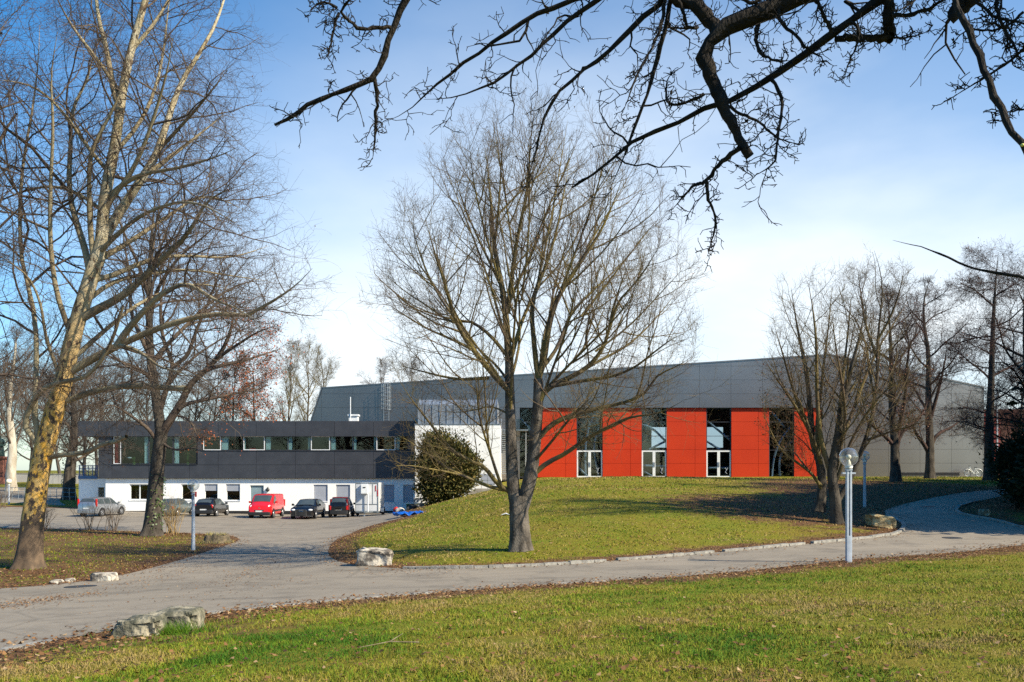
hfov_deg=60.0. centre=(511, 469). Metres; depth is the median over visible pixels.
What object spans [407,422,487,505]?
evergreen bush
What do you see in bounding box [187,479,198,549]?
street lamp
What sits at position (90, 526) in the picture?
leafless shrub
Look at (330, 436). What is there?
window
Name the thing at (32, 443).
bare tree
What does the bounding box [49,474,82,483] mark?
garden wall
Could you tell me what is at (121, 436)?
window
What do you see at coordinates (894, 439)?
bare tree
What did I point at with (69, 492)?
street fence
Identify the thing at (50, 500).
side street
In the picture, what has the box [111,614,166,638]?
boulder
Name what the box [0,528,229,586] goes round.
lawn grass
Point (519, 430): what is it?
steel staircase
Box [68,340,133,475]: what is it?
bare tree
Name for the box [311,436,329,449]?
window
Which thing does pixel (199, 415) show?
bare tree
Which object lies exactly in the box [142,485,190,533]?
leafless shrub
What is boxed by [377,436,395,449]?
window
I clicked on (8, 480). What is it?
street lamp
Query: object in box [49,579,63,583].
stone slab
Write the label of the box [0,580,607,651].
verge edging
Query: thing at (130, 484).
window
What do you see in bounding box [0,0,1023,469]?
sky
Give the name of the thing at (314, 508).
parked car
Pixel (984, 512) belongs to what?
boulder
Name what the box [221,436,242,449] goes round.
window
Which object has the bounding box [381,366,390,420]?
roof ladder
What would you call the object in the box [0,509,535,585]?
lawn leaves
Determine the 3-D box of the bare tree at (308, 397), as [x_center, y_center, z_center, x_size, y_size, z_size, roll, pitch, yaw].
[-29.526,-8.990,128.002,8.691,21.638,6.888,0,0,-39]
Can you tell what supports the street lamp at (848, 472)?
on the lawn ground at (779, 493)
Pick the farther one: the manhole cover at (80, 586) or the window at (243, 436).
the window at (243, 436)
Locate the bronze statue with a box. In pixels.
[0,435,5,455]
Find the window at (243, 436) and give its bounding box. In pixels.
[243,436,264,449]
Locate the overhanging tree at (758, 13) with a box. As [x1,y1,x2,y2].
[269,0,1023,279]
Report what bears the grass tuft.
on the lawn ground at (779, 493)
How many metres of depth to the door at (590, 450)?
87.03 m
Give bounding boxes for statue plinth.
[0,456,6,483]
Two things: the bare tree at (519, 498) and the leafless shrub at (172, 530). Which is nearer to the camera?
the bare tree at (519, 498)
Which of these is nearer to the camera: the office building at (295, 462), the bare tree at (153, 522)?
the bare tree at (153, 522)
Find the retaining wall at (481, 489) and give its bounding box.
[419,475,494,506]
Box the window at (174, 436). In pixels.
[173,436,196,463]
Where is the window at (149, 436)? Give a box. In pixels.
[149,436,172,463]
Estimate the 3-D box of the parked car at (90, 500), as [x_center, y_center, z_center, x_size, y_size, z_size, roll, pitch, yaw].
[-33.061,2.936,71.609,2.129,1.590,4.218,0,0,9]
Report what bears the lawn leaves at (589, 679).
on the lawn ground at (779, 493)
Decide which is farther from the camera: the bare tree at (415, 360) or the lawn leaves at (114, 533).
the bare tree at (415, 360)
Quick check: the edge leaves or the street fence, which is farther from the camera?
the street fence
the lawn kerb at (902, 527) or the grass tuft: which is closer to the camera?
the grass tuft
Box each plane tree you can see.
[0,0,108,416]
[0,0,347,569]
[0,320,51,490]
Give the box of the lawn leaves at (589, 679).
[3,546,1022,681]
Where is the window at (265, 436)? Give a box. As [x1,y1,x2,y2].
[265,436,287,449]
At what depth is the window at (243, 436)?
77.46 m
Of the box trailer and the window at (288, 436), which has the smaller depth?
the box trailer
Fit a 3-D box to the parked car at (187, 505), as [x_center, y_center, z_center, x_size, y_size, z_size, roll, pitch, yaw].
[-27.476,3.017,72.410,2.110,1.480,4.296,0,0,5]
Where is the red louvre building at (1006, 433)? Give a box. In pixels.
[984,409,1023,457]
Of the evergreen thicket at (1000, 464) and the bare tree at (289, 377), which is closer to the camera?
the evergreen thicket at (1000, 464)
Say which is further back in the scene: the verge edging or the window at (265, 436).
the window at (265, 436)
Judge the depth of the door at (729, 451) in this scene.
87.03 m
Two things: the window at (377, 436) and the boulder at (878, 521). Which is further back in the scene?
the window at (377, 436)
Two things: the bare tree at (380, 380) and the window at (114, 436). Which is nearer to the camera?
the window at (114, 436)
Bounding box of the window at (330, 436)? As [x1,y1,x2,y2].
[330,436,352,449]
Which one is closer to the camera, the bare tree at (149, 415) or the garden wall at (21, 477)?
the garden wall at (21, 477)
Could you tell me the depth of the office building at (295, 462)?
77.46 m
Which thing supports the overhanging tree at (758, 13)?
on the lawn ground at (779, 493)
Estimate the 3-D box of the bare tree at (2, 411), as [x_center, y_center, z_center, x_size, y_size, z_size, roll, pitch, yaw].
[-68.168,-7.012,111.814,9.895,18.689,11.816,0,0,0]
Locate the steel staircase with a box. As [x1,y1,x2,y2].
[501,419,527,473]
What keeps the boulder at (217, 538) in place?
on the lawn ground at (779, 493)
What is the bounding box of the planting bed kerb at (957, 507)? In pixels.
[954,500,1023,527]
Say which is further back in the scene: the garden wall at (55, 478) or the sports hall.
the garden wall at (55, 478)
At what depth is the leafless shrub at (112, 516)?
53.67 m
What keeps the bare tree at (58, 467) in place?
on the lawn ground at (779, 493)
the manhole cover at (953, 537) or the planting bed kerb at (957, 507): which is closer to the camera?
the manhole cover at (953, 537)
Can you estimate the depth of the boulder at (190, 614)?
12.96 m
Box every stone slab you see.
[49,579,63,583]
[64,578,75,581]
[90,572,118,580]
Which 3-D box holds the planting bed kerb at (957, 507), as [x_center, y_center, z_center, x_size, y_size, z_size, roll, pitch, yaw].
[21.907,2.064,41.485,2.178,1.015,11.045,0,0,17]
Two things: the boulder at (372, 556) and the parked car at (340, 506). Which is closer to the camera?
the boulder at (372, 556)
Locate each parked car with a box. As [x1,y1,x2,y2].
[77,497,124,515]
[163,498,191,515]
[195,498,228,515]
[290,498,325,518]
[328,497,354,517]
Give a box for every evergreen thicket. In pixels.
[975,416,1023,508]
[1001,425,1023,498]
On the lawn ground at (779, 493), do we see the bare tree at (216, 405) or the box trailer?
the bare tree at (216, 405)
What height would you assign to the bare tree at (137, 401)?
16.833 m
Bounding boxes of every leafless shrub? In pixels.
[0,478,18,507]
[22,495,61,527]
[56,492,105,530]
[101,495,128,530]
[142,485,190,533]
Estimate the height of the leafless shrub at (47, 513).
2.177 m
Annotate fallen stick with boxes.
[358,633,418,647]
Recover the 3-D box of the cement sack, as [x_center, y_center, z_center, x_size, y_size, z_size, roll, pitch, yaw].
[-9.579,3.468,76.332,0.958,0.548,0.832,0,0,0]
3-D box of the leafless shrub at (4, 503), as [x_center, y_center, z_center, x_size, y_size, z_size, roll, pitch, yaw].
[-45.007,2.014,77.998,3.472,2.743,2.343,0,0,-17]
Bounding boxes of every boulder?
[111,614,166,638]
[148,606,205,629]
[199,531,235,543]
[355,547,393,565]
[865,514,896,528]
[978,509,989,515]
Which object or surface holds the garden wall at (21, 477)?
on the lawn ground at (779, 493)
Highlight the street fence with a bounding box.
[0,487,75,500]
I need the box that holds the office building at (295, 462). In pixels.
[78,397,416,514]
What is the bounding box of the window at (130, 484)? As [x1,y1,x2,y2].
[130,484,147,499]
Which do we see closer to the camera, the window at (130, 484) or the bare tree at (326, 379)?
the window at (130, 484)
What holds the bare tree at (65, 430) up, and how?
on the lawn ground at (779, 493)
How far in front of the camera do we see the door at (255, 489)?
77.82 m
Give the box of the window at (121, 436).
[121,436,148,463]
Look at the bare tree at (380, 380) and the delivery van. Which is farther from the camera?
the bare tree at (380, 380)
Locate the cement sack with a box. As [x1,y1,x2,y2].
[395,507,405,511]
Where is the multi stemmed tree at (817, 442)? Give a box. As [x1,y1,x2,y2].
[751,244,938,524]
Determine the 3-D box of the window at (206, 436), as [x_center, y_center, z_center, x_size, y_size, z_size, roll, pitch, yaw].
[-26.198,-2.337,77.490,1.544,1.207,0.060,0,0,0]
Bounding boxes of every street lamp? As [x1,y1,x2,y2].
[6,479,11,503]
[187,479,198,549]
[839,448,858,561]
[862,452,869,506]
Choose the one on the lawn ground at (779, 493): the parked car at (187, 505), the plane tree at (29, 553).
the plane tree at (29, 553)
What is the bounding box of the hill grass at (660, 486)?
[333,476,998,567]
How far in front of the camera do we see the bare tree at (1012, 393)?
96.36 m
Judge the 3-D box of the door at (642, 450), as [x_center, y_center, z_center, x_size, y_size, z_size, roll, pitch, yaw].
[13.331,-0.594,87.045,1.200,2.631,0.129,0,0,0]
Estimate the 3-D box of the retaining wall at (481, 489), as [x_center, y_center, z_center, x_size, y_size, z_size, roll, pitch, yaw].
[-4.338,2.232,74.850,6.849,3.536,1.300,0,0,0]
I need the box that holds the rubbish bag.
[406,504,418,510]
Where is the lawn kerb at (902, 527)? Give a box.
[403,515,905,568]
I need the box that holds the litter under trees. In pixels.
[540,478,1020,542]
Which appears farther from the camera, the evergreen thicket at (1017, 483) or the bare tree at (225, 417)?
the bare tree at (225, 417)
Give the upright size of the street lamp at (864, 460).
3.090 m
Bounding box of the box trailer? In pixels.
[355,482,384,516]
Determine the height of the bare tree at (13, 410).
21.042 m
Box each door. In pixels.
[251,485,263,501]
[577,450,589,476]
[590,450,601,476]
[642,450,653,476]
[654,450,665,476]
[706,450,718,476]
[719,450,730,476]
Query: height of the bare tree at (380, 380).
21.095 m
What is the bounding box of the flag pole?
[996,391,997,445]
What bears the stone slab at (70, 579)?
on the lawn ground at (779, 493)
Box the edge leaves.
[0,487,1023,671]
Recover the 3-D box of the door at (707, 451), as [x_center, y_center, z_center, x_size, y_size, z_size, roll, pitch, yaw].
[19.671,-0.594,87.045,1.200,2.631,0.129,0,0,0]
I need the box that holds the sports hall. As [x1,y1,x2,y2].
[310,354,983,480]
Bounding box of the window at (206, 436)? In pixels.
[203,436,220,449]
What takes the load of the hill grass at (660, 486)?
on the lawn ground at (779, 493)
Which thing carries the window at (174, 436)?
in the office building at (295, 462)
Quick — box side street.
[0,487,64,504]
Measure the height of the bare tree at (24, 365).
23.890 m
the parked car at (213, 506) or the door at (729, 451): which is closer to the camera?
the parked car at (213, 506)
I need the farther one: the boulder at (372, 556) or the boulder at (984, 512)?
the boulder at (984, 512)
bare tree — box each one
[0,347,63,466]
[0,362,29,453]
[0,367,22,449]
[4,373,85,453]
[7,340,147,499]
[19,368,90,473]
[38,336,124,475]
[46,167,305,536]
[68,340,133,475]
[77,357,170,420]
[125,352,182,420]
[163,349,229,420]
[183,356,239,420]
[209,358,251,420]
[219,345,288,420]
[263,338,318,420]
[283,333,336,420]
[309,342,341,410]
[354,357,396,383]
[356,68,755,551]
[399,355,431,381]
[827,283,956,481]
[871,269,986,477]
[926,237,1023,479]
[943,234,1023,453]
[979,345,1023,438]
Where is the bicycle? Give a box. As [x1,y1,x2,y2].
[964,465,982,476]
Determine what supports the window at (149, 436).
in the office building at (295, 462)
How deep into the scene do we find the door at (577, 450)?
87.03 m
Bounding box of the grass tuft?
[85,619,233,637]
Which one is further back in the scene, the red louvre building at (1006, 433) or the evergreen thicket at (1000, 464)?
the red louvre building at (1006, 433)
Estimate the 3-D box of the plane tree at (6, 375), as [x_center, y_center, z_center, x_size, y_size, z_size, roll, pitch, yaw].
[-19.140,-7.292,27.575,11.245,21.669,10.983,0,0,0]
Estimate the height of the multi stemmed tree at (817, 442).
12.296 m
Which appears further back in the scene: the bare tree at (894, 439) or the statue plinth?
the statue plinth
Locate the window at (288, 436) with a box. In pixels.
[288,436,310,449]
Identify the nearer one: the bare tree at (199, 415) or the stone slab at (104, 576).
the stone slab at (104, 576)
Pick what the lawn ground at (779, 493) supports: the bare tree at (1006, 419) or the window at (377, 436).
the bare tree at (1006, 419)
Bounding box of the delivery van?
[248,493,284,517]
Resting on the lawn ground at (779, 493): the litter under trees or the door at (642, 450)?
the litter under trees
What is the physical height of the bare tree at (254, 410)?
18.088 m
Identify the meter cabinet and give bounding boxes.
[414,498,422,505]
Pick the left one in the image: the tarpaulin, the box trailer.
the box trailer
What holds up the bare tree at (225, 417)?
on the lawn ground at (779, 493)
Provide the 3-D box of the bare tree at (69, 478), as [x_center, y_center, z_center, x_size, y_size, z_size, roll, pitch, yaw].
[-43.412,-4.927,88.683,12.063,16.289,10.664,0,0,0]
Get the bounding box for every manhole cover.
[64,585,96,587]
[942,537,962,538]
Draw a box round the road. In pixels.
[0,489,1023,647]
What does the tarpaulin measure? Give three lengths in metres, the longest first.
2.018 x 0.827 x 0.304 m
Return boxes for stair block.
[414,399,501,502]
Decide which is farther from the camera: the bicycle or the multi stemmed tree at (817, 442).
the bicycle
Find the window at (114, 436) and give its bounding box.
[113,436,120,463]
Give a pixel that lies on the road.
(48, 619)
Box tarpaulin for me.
[392,511,425,515]
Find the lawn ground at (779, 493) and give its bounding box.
[0,470,1023,681]
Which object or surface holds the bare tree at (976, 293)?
on the lawn ground at (779, 493)
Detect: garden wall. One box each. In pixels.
[16,473,27,481]
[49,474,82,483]
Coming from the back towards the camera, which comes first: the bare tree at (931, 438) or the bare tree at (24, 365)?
the bare tree at (24, 365)
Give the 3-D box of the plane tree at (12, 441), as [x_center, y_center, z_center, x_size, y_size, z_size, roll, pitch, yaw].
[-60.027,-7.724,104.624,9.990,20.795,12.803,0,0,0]

